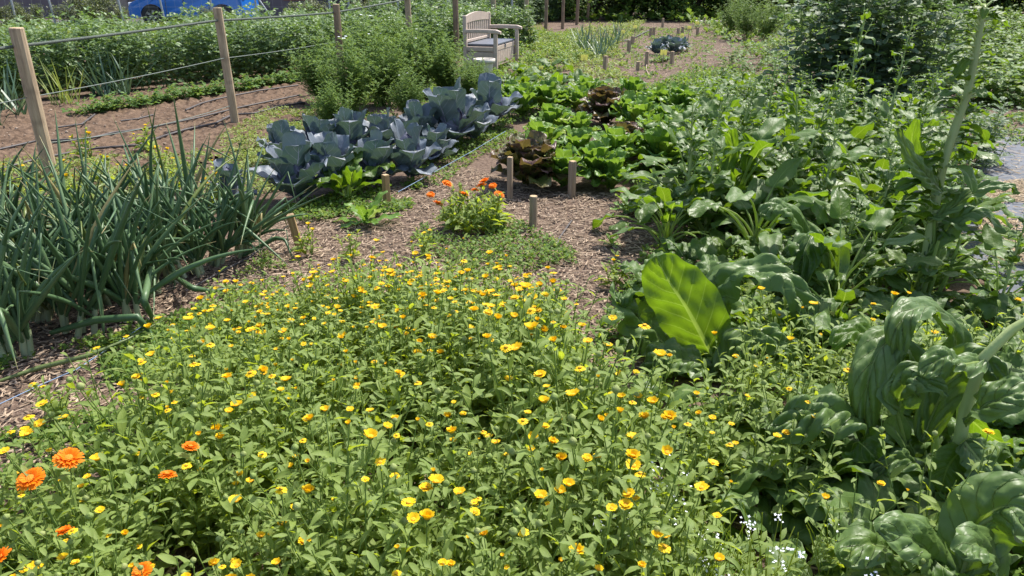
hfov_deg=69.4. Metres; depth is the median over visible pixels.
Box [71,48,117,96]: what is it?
leek plant
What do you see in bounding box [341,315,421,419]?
marigold plant
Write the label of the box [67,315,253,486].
marigold plant
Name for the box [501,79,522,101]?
leafy green
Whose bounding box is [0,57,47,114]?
leek plant
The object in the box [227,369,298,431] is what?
marigold plant
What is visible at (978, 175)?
chard plant
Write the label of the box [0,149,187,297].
onion plant
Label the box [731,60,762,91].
chard plant
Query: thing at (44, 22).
broad bean plant
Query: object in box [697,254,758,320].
chard plant
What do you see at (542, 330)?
marigold plant
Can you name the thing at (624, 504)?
marigold plant
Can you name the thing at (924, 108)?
chard plant
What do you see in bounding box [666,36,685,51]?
young cabbage
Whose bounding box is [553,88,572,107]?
leafy green
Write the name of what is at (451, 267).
marigold plant
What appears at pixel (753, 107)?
chard plant
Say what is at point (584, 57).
plant tag
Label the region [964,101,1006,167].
broad bean plant
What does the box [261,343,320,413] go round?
marigold plant
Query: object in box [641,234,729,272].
chard plant
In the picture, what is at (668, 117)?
leafy green
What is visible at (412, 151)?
red cabbage
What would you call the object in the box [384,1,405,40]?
broad bean plant
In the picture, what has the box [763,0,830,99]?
broad bean plant
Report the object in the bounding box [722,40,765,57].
leafy plant
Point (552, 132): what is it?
leafy green
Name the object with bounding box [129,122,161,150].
marigold plant
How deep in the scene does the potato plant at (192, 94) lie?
9.84 m
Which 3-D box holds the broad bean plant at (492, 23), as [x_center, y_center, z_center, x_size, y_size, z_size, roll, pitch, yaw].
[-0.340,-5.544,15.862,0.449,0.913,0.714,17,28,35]
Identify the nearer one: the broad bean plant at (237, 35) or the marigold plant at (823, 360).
the marigold plant at (823, 360)
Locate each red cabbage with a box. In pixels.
[200,158,256,199]
[246,131,336,199]
[256,120,294,157]
[290,113,357,151]
[307,131,354,183]
[329,107,378,145]
[348,129,408,184]
[362,108,405,146]
[384,119,441,177]
[399,99,446,136]
[419,123,458,159]
[423,77,489,139]
[462,105,498,138]
[466,72,522,123]
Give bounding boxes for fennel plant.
[713,0,747,32]
[727,0,773,39]
[745,0,797,41]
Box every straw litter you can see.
[962,133,1023,300]
[975,212,1023,264]
[983,178,1023,202]
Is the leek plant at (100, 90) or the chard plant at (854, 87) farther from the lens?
the leek plant at (100, 90)
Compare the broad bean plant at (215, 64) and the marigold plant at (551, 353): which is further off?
the broad bean plant at (215, 64)
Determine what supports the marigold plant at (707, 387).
on the ground at (486, 162)
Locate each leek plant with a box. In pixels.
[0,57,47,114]
[0,58,20,110]
[48,48,114,96]
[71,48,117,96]
[86,49,139,93]
[105,49,158,94]
[569,28,596,49]
[571,24,591,47]
[574,24,598,42]
[581,28,598,51]
[581,29,614,56]
[589,23,608,47]
[594,21,622,47]
[594,28,622,55]
[599,23,628,43]
[613,18,630,36]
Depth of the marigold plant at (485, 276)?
3.07 m
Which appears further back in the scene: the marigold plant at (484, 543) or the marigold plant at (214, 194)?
the marigold plant at (214, 194)
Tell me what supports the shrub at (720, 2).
on the ground at (486, 162)
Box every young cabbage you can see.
[645,38,667,53]
[660,35,669,47]
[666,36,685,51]
[680,37,690,47]
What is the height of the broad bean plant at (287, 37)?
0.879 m
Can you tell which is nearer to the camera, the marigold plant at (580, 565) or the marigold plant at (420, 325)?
the marigold plant at (580, 565)
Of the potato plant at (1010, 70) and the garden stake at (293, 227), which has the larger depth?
the potato plant at (1010, 70)
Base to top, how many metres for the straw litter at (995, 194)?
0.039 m
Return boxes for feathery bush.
[281,32,354,103]
[300,26,397,111]
[302,76,354,119]
[330,5,396,88]
[343,20,426,106]
[364,9,429,76]
[372,22,454,91]
[382,67,427,112]
[410,18,465,74]
[415,35,474,86]
[450,54,484,93]
[463,57,497,88]
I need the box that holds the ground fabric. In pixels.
[961,131,1023,300]
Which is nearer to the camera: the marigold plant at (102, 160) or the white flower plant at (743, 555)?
the white flower plant at (743, 555)
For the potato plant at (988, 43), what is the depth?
12.20 m
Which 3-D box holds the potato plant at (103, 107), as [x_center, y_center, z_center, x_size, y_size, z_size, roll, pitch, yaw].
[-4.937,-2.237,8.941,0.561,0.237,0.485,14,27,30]
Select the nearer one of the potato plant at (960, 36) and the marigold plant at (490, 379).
the marigold plant at (490, 379)
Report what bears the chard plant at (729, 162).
on the ground at (486, 162)
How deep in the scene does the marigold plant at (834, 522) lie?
1.90 m
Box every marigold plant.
[0,160,28,188]
[0,407,138,515]
[0,426,36,531]
[0,447,175,575]
[0,456,40,560]
[0,490,47,575]
[0,524,159,575]
[0,528,90,575]
[7,521,74,575]
[12,467,117,563]
[13,177,52,205]
[15,453,173,575]
[16,529,131,575]
[17,441,96,522]
[17,545,134,575]
[23,374,169,513]
[25,375,79,425]
[32,467,141,571]
[34,346,179,493]
[49,159,76,181]
[52,445,164,560]
[62,543,186,575]
[64,173,83,201]
[66,127,99,157]
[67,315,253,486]
[74,360,225,514]
[88,154,114,182]
[89,405,212,548]
[100,507,172,575]
[107,370,186,468]
[108,553,156,575]
[110,340,210,427]
[113,159,139,189]
[114,379,159,430]
[123,323,209,418]
[127,553,225,575]
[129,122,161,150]
[130,408,238,528]
[135,307,241,406]
[135,326,212,390]
[142,141,174,171]
[145,411,270,555]
[145,451,235,571]
[152,529,262,575]
[158,392,256,494]
[159,157,181,189]
[160,319,272,422]
[167,305,245,401]
[167,312,223,366]
[169,368,244,430]
[182,364,305,493]
[183,358,292,466]
[187,293,268,367]
[188,447,270,534]
[190,266,246,357]
[192,281,257,339]
[196,309,296,416]
[198,172,222,210]
[202,473,291,575]
[212,517,288,575]
[214,513,312,575]
[223,270,285,347]
[224,313,301,397]
[225,466,336,575]
[227,324,338,462]
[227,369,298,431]
[228,323,291,380]
[229,312,294,366]
[230,393,338,511]
[230,405,412,575]
[230,520,367,575]
[235,279,273,351]
[250,406,381,554]
[254,454,337,546]
[255,304,343,386]
[256,297,331,367]
[260,273,312,322]
[260,297,310,348]
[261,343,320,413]
[268,373,364,496]
[273,276,331,342]
[276,304,342,373]
[277,358,353,472]
[280,298,353,415]
[280,464,427,575]
[284,271,367,343]
[289,255,333,311]
[291,221,321,256]
[294,346,362,444]
[300,263,356,319]
[305,263,379,326]
[307,292,371,362]
[307,424,443,568]
[312,408,421,531]
[314,301,372,367]
[319,257,366,317]
[319,268,388,345]
[322,291,386,381]
[323,314,396,414]
[325,319,436,456]
[326,458,451,575]
[330,237,381,295]
[334,229,361,259]
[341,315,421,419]
[343,254,400,321]
[343,369,453,486]
[348,306,404,363]
[352,320,420,373]
[355,267,420,327]
[361,268,439,337]
[364,545,412,575]
[366,271,458,408]
[369,338,455,431]
[370,260,409,314]
[377,251,413,303]
[377,508,491,575]
[380,287,444,358]
[383,268,456,403]
[385,268,444,330]
[385,273,464,345]
[386,455,519,575]
[392,426,519,566]
[394,241,457,309]
[397,276,447,309]
[397,350,461,457]
[402,394,467,486]
[408,332,475,400]
[412,257,472,308]
[413,225,436,255]
[415,276,474,366]
[417,265,502,374]
[418,412,503,526]
[419,270,500,367]
[419,281,475,317]
[421,268,476,346]
[421,546,454,575]
[423,300,508,439]
[426,177,514,236]
[429,293,513,391]
[431,453,549,573]
[438,253,467,297]
[440,282,549,431]
[441,233,492,303]
[442,280,566,427]
[442,428,520,503]
[443,316,606,479]
[443,410,558,548]
[447,259,492,327]
[450,374,523,477]
[453,530,536,575]
[458,288,547,373]
[460,486,570,575]
[465,263,511,309]
[469,293,512,320]
[470,475,614,575]
[474,488,625,575]
[476,261,514,297]
[480,302,578,436]
[481,270,544,360]
[482,426,544,522]
[486,273,548,338]
[487,295,587,408]
[494,254,538,321]
[497,351,637,503]
[504,422,605,564]
[504,557,603,575]
[506,284,569,364]
[507,385,654,540]
[509,297,631,466]
[517,414,613,509]
[522,292,598,366]
[526,307,593,385]
[529,325,612,407]
[536,266,604,348]
[538,308,637,409]
[539,323,666,450]
[539,374,665,514]
[542,437,681,575]
[544,369,643,470]
[547,463,676,575]
[565,384,685,488]
[579,396,707,539]
[581,422,718,575]
[593,249,629,287]
[598,349,689,440]
[618,473,738,575]
[638,552,724,575]
[641,512,778,575]
[654,431,752,554]
[661,411,755,509]
[665,392,746,483]
[676,357,755,466]
[689,354,774,428]
[694,331,805,424]
[702,409,824,502]
[713,352,800,425]
[729,286,812,396]
[734,368,816,459]
[738,282,803,331]
[755,336,848,464]
[761,395,851,537]
[765,302,833,373]
[781,348,853,396]
[798,301,876,384]
[799,354,883,408]
[805,472,925,575]
[813,346,855,401]
[842,310,854,356]
[851,288,932,345]
[871,303,943,349]
[872,415,1013,530]
[912,330,943,413]
[920,312,984,349]
[951,294,1023,356]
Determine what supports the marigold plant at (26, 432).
on the ground at (486, 162)
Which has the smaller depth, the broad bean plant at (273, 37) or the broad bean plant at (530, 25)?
the broad bean plant at (273, 37)
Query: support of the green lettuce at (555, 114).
on the ground at (486, 162)
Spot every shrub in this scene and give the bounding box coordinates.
[0,1,46,26]
[46,0,128,26]
[195,6,236,25]
[278,0,331,24]
[346,0,399,20]
[367,0,438,13]
[395,0,473,12]
[486,0,558,19]
[514,0,601,20]
[553,0,656,19]
[579,0,680,17]
[618,0,723,18]
[637,0,766,18]
[673,0,791,14]
[740,0,833,13]
[772,0,842,11]
[904,0,1019,15]
[953,0,1023,11]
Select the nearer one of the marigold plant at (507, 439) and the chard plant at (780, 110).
the marigold plant at (507, 439)
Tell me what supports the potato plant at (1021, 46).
on the ground at (486, 162)
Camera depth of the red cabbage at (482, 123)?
7.27 m
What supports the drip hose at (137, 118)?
on the soil bed
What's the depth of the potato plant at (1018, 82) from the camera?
9.49 m
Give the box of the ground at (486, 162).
[0,6,1023,575]
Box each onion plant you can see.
[0,112,170,241]
[0,136,176,349]
[0,141,65,224]
[0,142,78,250]
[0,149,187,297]
[0,152,161,324]
[0,155,59,251]
[0,155,132,244]
[0,161,197,310]
[0,184,83,368]
[0,201,91,334]
[2,115,235,228]
[6,154,221,298]
[7,156,59,224]
[28,107,240,283]
[32,165,256,322]
[79,159,266,268]
[90,96,246,256]
[98,148,254,289]
[154,120,324,258]
[154,134,310,267]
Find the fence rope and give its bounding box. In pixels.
[0,0,403,49]
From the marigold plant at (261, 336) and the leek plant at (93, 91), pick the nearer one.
the marigold plant at (261, 336)
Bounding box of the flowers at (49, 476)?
[0,290,745,575]
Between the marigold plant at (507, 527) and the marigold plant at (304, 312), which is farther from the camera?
the marigold plant at (304, 312)
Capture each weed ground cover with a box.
[0,106,323,239]
[0,297,213,445]
[95,245,290,380]
[256,75,571,186]
[279,177,420,221]
[359,28,592,102]
[407,115,514,187]
[407,208,578,310]
[482,0,1023,21]
[521,35,629,86]
[529,18,645,65]
[580,196,696,356]
[588,27,716,88]
[614,63,771,245]
[636,215,1023,575]
[690,14,1023,80]
[767,106,972,236]
[964,97,1023,145]
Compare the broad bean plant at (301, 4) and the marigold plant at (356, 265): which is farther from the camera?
the broad bean plant at (301, 4)
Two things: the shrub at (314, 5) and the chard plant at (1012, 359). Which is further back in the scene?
the shrub at (314, 5)
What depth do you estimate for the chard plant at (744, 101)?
8.24 m
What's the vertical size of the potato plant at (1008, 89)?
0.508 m
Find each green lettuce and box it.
[523,102,572,129]
[540,144,590,186]
[558,125,592,165]
[563,111,601,133]
[572,137,626,181]
[588,150,638,189]
[608,90,656,117]
[652,103,684,119]
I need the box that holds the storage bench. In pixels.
[462,11,521,68]
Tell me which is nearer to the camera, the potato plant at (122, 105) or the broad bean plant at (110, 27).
the potato plant at (122, 105)
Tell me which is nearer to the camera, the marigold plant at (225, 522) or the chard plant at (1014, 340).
the marigold plant at (225, 522)
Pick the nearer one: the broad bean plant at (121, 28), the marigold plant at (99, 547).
the marigold plant at (99, 547)
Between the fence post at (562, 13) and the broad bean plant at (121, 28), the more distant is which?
the fence post at (562, 13)
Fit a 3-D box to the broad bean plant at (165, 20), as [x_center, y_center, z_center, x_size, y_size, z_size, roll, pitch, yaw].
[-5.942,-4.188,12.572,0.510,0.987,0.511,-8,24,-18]
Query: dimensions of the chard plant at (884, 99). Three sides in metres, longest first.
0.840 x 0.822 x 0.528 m
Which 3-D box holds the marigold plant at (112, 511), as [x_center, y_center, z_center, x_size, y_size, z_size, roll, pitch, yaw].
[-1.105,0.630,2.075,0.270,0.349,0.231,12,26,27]
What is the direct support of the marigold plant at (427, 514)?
on the ground at (486, 162)
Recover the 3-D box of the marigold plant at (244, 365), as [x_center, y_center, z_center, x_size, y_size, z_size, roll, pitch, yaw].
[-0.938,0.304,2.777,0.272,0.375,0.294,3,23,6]
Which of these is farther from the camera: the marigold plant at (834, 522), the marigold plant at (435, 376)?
the marigold plant at (435, 376)
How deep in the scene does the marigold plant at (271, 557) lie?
1.83 m
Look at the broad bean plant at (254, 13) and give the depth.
12.45 m
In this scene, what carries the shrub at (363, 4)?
on the ground at (486, 162)
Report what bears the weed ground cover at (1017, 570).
on the ground at (486, 162)
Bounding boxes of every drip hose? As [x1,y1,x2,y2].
[0,94,300,149]
[0,102,304,169]
[58,114,95,127]
[120,114,153,121]
[185,85,297,110]
[185,247,262,291]
[555,220,571,247]
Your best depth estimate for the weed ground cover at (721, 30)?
18.52 m
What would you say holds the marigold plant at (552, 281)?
on the ground at (486, 162)
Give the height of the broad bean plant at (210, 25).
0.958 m
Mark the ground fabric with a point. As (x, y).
(1006, 176)
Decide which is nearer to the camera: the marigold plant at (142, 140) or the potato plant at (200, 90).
the marigold plant at (142, 140)
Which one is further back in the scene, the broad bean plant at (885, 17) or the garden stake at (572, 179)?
the broad bean plant at (885, 17)
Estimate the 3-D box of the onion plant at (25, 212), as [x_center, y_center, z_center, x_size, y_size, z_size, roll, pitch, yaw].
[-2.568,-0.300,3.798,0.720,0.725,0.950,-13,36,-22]
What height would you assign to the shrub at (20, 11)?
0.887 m
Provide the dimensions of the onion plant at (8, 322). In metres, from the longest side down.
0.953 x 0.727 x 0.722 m
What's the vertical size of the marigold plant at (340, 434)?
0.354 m
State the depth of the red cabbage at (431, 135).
6.44 m
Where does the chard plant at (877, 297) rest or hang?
on the ground at (486, 162)
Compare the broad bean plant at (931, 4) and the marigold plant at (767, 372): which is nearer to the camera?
the marigold plant at (767, 372)
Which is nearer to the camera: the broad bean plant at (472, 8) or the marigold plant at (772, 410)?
the marigold plant at (772, 410)
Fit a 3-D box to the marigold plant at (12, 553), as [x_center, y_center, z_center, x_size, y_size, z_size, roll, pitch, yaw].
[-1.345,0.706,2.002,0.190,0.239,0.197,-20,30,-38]
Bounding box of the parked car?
[128,0,258,24]
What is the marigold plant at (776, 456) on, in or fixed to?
on the ground at (486, 162)
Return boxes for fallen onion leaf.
[0,320,162,381]
[49,313,154,342]
[140,266,155,321]
[175,277,252,292]
[242,236,294,261]
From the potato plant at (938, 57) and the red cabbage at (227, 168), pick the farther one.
the potato plant at (938, 57)
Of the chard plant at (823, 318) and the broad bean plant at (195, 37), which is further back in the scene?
the broad bean plant at (195, 37)
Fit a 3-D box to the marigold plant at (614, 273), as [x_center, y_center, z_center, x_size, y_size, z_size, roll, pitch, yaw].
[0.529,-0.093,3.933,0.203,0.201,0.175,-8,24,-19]
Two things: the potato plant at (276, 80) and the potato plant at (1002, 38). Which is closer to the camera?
the potato plant at (276, 80)
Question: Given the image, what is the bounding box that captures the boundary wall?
[0,0,381,15]
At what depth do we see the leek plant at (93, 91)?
10.15 m
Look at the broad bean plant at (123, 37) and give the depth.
11.62 m
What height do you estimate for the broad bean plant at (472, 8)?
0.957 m
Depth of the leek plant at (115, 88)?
10.19 m
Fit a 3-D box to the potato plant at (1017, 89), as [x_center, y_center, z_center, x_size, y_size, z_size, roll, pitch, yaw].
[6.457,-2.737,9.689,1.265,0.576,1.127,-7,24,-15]
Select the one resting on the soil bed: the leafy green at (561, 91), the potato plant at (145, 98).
the potato plant at (145, 98)
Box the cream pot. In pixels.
[473,58,494,72]
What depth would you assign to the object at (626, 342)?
3.30 m
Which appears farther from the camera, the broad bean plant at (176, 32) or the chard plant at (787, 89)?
the broad bean plant at (176, 32)
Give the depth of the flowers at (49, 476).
2.53 m
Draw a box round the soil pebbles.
[2,70,313,180]
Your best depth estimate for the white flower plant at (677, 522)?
1.92 m
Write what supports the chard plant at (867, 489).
on the ground at (486, 162)
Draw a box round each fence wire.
[0,41,336,103]
[37,106,228,143]
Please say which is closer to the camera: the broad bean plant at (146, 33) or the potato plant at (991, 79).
the potato plant at (991, 79)
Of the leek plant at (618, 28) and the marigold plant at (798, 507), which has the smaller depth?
the marigold plant at (798, 507)
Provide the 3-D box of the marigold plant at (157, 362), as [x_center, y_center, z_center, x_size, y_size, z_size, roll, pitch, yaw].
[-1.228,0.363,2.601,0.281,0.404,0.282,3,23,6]
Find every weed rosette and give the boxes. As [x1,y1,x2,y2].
[332,190,402,228]
[599,233,621,247]
[610,193,634,212]
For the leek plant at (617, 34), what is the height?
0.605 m
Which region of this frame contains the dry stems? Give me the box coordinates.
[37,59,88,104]
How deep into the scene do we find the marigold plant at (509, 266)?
3.50 m
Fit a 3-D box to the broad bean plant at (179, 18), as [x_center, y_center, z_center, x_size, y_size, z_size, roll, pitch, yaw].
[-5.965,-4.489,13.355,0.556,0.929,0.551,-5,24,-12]
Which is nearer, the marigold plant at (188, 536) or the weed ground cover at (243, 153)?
the marigold plant at (188, 536)
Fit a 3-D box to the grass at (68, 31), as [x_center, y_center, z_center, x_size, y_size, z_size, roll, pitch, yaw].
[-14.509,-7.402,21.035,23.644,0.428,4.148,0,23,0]
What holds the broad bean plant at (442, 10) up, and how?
on the ground at (486, 162)
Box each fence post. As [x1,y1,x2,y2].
[8,27,58,177]
[213,7,238,122]
[332,4,343,81]
[404,0,412,43]
[452,0,459,60]
[491,0,495,36]
[524,0,528,37]
[544,0,547,30]
[561,0,564,28]
[575,0,579,24]
[586,0,589,20]
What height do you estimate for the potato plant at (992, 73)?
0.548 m
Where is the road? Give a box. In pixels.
[0,19,332,24]
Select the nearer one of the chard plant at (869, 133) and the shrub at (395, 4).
the chard plant at (869, 133)
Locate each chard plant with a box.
[293,151,394,198]
[592,185,731,259]
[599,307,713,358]
[609,253,819,382]
[617,121,724,201]
[617,247,692,290]
[622,110,821,229]
[624,96,787,223]
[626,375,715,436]
[627,128,798,198]
[636,79,765,173]
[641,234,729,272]
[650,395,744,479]
[658,87,762,237]
[668,73,810,180]
[685,157,868,254]
[686,90,751,130]
[686,148,778,199]
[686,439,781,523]
[689,60,740,99]
[689,80,746,134]
[697,77,746,107]
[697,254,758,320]
[699,89,781,154]
[700,73,737,92]
[700,75,753,89]
[712,100,804,130]
[714,398,934,539]
[715,72,769,109]
[715,80,894,223]
[715,121,762,228]
[715,492,829,575]
[716,132,766,222]
[720,71,785,136]
[725,232,791,278]
[726,85,759,96]
[729,235,834,316]
[730,293,841,370]
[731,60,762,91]
[733,99,788,113]
[742,90,801,111]
[745,186,949,311]
[749,50,786,169]
[752,155,853,203]
[759,197,849,290]
[762,52,801,121]
[762,99,827,170]
[762,462,1023,575]
[766,68,808,115]
[767,296,1007,483]
[767,372,913,458]
[769,112,830,147]
[772,119,873,162]
[773,120,877,169]
[773,267,892,338]
[775,78,843,114]
[775,111,856,236]
[777,73,860,162]
[777,91,802,168]
[778,79,900,194]
[778,132,961,241]
[778,189,910,295]
[779,458,872,505]
[781,89,855,134]
[783,55,847,191]
[793,70,809,104]
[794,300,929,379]
[795,75,822,106]
[804,112,885,191]
[805,163,862,257]
[813,3,875,171]
[814,70,871,122]
[816,85,882,142]
[818,80,864,128]
[823,141,948,277]
[823,189,943,285]
[830,122,924,208]
[834,471,1023,575]
[841,139,910,172]
[843,150,952,195]
[844,184,1023,252]
[844,290,983,348]
[845,110,890,138]
[846,69,1002,170]
[849,109,1014,215]
[850,84,899,163]
[852,83,906,139]
[853,98,905,137]
[856,121,998,200]
[862,247,987,321]
[866,67,995,163]
[867,17,924,150]
[872,94,945,124]
[873,159,1019,296]
[875,96,946,127]
[877,79,923,116]
[877,227,972,273]
[880,414,1023,474]
[882,133,1012,228]
[886,92,938,117]
[890,0,1020,292]
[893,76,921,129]
[904,77,948,110]
[906,119,969,203]
[910,379,1018,470]
[917,317,1023,492]
[917,453,1023,560]
[923,204,1023,326]
[964,293,1023,346]
[990,419,1023,428]
[992,345,1023,424]
[995,325,1023,350]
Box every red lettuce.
[490,130,573,188]
[576,86,625,123]
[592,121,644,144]
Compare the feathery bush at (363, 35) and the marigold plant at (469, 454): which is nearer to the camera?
the marigold plant at (469, 454)
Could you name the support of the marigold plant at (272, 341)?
on the ground at (486, 162)
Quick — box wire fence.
[1,0,512,27]
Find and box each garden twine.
[0,327,140,403]
[398,132,503,191]
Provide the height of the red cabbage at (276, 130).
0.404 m
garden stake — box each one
[286,213,303,252]
[381,174,390,201]
[507,156,512,201]
[529,195,536,229]
[568,160,576,198]
[603,56,607,70]
[627,40,630,52]
[636,61,639,70]
[645,51,648,64]
[669,51,674,64]
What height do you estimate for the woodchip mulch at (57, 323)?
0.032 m
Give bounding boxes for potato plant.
[61,97,104,115]
[89,94,121,110]
[92,91,124,110]
[107,96,141,108]
[116,92,150,106]
[125,88,162,102]
[133,91,161,104]
[149,85,183,101]
[153,83,185,100]
[167,84,203,98]
[179,82,204,96]
[187,82,213,95]
[191,78,222,94]
[207,78,238,93]
[233,79,249,90]
[234,73,260,88]
[236,72,268,87]
[246,73,272,87]
[259,72,286,85]
[263,71,289,84]
[271,73,295,83]
[275,66,306,81]
[781,8,816,26]
[894,58,964,88]
[899,44,955,74]
[902,43,963,71]
[907,68,983,103]
[922,30,959,46]
[929,45,984,72]
[931,38,1002,69]
[934,18,975,32]
[934,58,1017,101]
[938,24,971,44]
[944,15,987,33]
[945,54,1023,101]
[945,73,1006,104]
[948,17,1000,32]
[948,57,1023,99]
[950,38,1023,71]
[952,57,1023,102]
[954,43,1009,67]
[956,26,1016,49]
[959,34,1004,45]
[960,41,1023,67]
[963,30,1003,47]
[964,24,1022,51]
[965,55,1023,98]
[967,18,1006,33]
[972,38,1023,66]
[973,15,1020,31]
[976,6,1014,23]
[985,29,1023,49]
[987,17,1023,33]
[987,24,1023,51]
[987,40,1023,64]
[990,40,1023,55]
[991,42,1023,65]
[995,57,1023,95]
[997,48,1023,76]
[997,65,1023,99]
[1000,20,1023,33]
[1004,37,1023,52]
[1006,7,1023,19]
[1007,8,1023,21]
[1013,13,1023,24]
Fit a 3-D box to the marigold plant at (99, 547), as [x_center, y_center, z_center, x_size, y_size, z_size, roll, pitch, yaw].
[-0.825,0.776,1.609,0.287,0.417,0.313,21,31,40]
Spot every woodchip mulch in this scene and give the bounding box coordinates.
[1,240,295,384]
[239,161,700,401]
[557,23,731,103]
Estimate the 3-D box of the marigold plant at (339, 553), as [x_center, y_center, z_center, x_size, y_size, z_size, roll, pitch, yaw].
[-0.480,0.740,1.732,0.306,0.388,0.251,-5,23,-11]
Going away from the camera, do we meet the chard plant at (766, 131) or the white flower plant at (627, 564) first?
the white flower plant at (627, 564)
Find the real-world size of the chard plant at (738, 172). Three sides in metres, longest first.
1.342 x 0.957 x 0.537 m
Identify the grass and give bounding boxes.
[0,20,273,34]
[1,23,553,47]
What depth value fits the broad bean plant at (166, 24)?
11.45 m
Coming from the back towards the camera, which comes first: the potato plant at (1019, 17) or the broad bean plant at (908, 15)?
the potato plant at (1019, 17)
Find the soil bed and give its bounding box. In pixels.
[0,69,317,193]
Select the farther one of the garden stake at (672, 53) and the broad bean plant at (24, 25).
the garden stake at (672, 53)
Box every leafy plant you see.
[650,55,666,62]
[695,79,752,111]
[707,44,753,66]
[708,61,767,80]
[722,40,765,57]
[723,79,769,99]
[727,54,772,76]
[731,66,789,91]
[747,40,788,63]
[762,33,793,50]
[766,54,805,77]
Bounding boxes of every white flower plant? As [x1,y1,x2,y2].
[569,488,666,575]
[589,472,718,575]
[590,524,704,575]
[592,542,729,575]
[601,484,714,575]
[605,454,736,575]
[612,526,730,575]
[618,524,704,574]
[672,537,742,575]
[688,505,790,575]
[689,509,805,575]
[698,513,831,575]
[732,502,879,575]
[769,519,919,575]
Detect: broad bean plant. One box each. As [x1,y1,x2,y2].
[0,19,16,77]
[0,20,44,76]
[0,24,42,99]
[0,29,22,90]
[0,45,17,100]
[2,19,43,86]
[8,17,48,75]
[14,15,44,65]
[15,17,79,84]
[23,18,77,91]
[24,25,73,97]
[31,10,64,75]
[37,19,70,75]
[42,18,86,93]
[45,27,77,84]
[47,27,90,87]
[57,3,93,70]
[64,30,116,93]
[68,19,79,61]
[70,22,103,87]
[73,13,119,73]
[75,18,103,79]
[77,12,107,62]
[85,11,120,74]
[95,31,138,90]
[97,17,119,52]
[97,22,111,73]
[99,18,146,70]
[100,24,132,92]
[106,14,158,88]
[107,26,152,83]
[109,9,134,42]
[111,18,131,57]
[120,20,160,82]
[126,20,183,87]
[132,21,153,58]
[133,17,159,53]
[144,11,174,62]
[145,22,169,73]
[147,22,182,75]
[149,11,195,64]
[152,21,185,79]
[163,29,197,82]
[168,12,193,53]
[171,13,201,79]
[177,2,203,53]
[178,14,200,69]
[178,26,213,82]
[181,2,233,80]
[188,16,230,72]
[192,15,209,66]
[193,22,217,77]
[198,11,230,54]
[199,17,233,73]
[201,12,230,69]
[216,23,245,77]
[222,7,238,62]
[223,10,249,30]
[223,11,258,72]
[226,21,252,74]
[229,2,259,67]
[229,17,253,66]
[231,23,262,77]
[242,22,278,74]
[243,1,286,74]
[244,4,262,27]
[247,12,277,69]
[257,19,281,65]
[262,12,294,68]
[277,18,301,72]
[279,10,297,62]
[282,18,308,66]
[284,13,315,73]
[285,9,310,57]
[287,6,315,67]
[296,0,315,32]
[302,11,329,62]
[307,9,324,44]
[308,24,331,67]
[309,11,335,56]
[317,8,344,65]
[318,8,334,32]
[327,0,345,26]
[327,19,347,50]
[329,0,360,45]
[330,17,366,62]
[340,0,362,26]
[343,7,358,30]
[351,4,366,27]
[355,15,376,50]
[360,6,381,22]
[361,14,384,39]
[364,0,389,25]
[369,9,394,40]
[376,0,395,21]
[376,8,391,31]
[380,12,400,40]
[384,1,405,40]
[389,17,404,37]
[396,0,420,22]
[401,16,419,56]
[411,0,430,34]
[411,0,439,43]
[414,8,432,42]
[415,7,444,45]
[425,0,438,38]
[427,10,446,50]
[429,0,453,45]
[439,0,451,26]
[439,10,462,50]
[444,5,461,44]
[448,16,462,52]
[458,0,469,38]
[461,9,480,45]
[463,0,478,12]
[463,3,483,42]
[471,0,487,10]
[474,0,491,39]
[483,4,505,37]
[487,4,509,37]
[490,7,510,37]
[498,3,514,37]
[503,13,515,40]
[504,0,517,20]
[504,5,528,37]
[506,5,535,44]
[507,5,524,42]
[515,0,531,22]
[520,4,539,47]
[529,0,535,19]
[531,0,541,20]
[534,0,548,23]
[541,0,552,18]
[548,0,561,20]
[559,0,573,19]
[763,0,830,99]
[779,0,843,91]
[780,0,867,92]
[790,0,888,111]
[799,0,879,112]
[807,1,895,91]
[815,0,889,84]
[819,0,885,105]
[819,0,894,96]
[826,0,934,103]
[842,0,904,114]
[849,0,965,100]
[851,0,929,89]
[868,0,905,51]
[871,0,955,97]
[872,0,928,89]
[880,0,926,89]
[880,0,985,111]
[894,0,978,105]
[928,108,993,176]
[952,106,987,166]
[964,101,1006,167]
[972,103,1012,170]
[982,96,1023,160]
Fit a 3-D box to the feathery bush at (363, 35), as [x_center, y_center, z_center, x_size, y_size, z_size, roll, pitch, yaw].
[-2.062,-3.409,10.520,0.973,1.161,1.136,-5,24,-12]
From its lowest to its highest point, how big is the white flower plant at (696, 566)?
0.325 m
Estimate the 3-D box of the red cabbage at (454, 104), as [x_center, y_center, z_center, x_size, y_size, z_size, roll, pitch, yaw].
[-0.563,-1.679,7.016,0.712,0.641,0.660,12,26,27]
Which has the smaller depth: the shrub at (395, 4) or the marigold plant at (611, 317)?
the marigold plant at (611, 317)
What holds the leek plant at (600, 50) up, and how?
on the ground at (486, 162)
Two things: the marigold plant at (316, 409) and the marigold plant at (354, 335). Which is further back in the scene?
the marigold plant at (354, 335)
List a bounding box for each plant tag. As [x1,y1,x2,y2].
[581,55,587,71]
[660,50,666,67]
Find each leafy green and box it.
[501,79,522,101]
[504,82,539,116]
[517,80,537,102]
[522,120,573,155]
[531,77,566,107]
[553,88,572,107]
[564,85,590,112]
[568,75,604,88]
[590,124,647,168]
[615,95,661,132]
[618,76,651,95]
[625,126,684,170]
[636,90,659,104]
[636,112,665,131]
[650,83,671,104]
[656,113,687,130]
[658,81,701,109]
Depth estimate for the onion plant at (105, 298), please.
3.48 m
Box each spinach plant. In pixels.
[501,64,525,82]
[501,76,524,92]
[506,62,531,75]
[508,74,544,82]
[525,65,553,80]
[537,58,567,71]
[545,76,564,89]
[551,72,573,86]
[562,68,583,89]
[563,61,588,80]
[584,75,613,85]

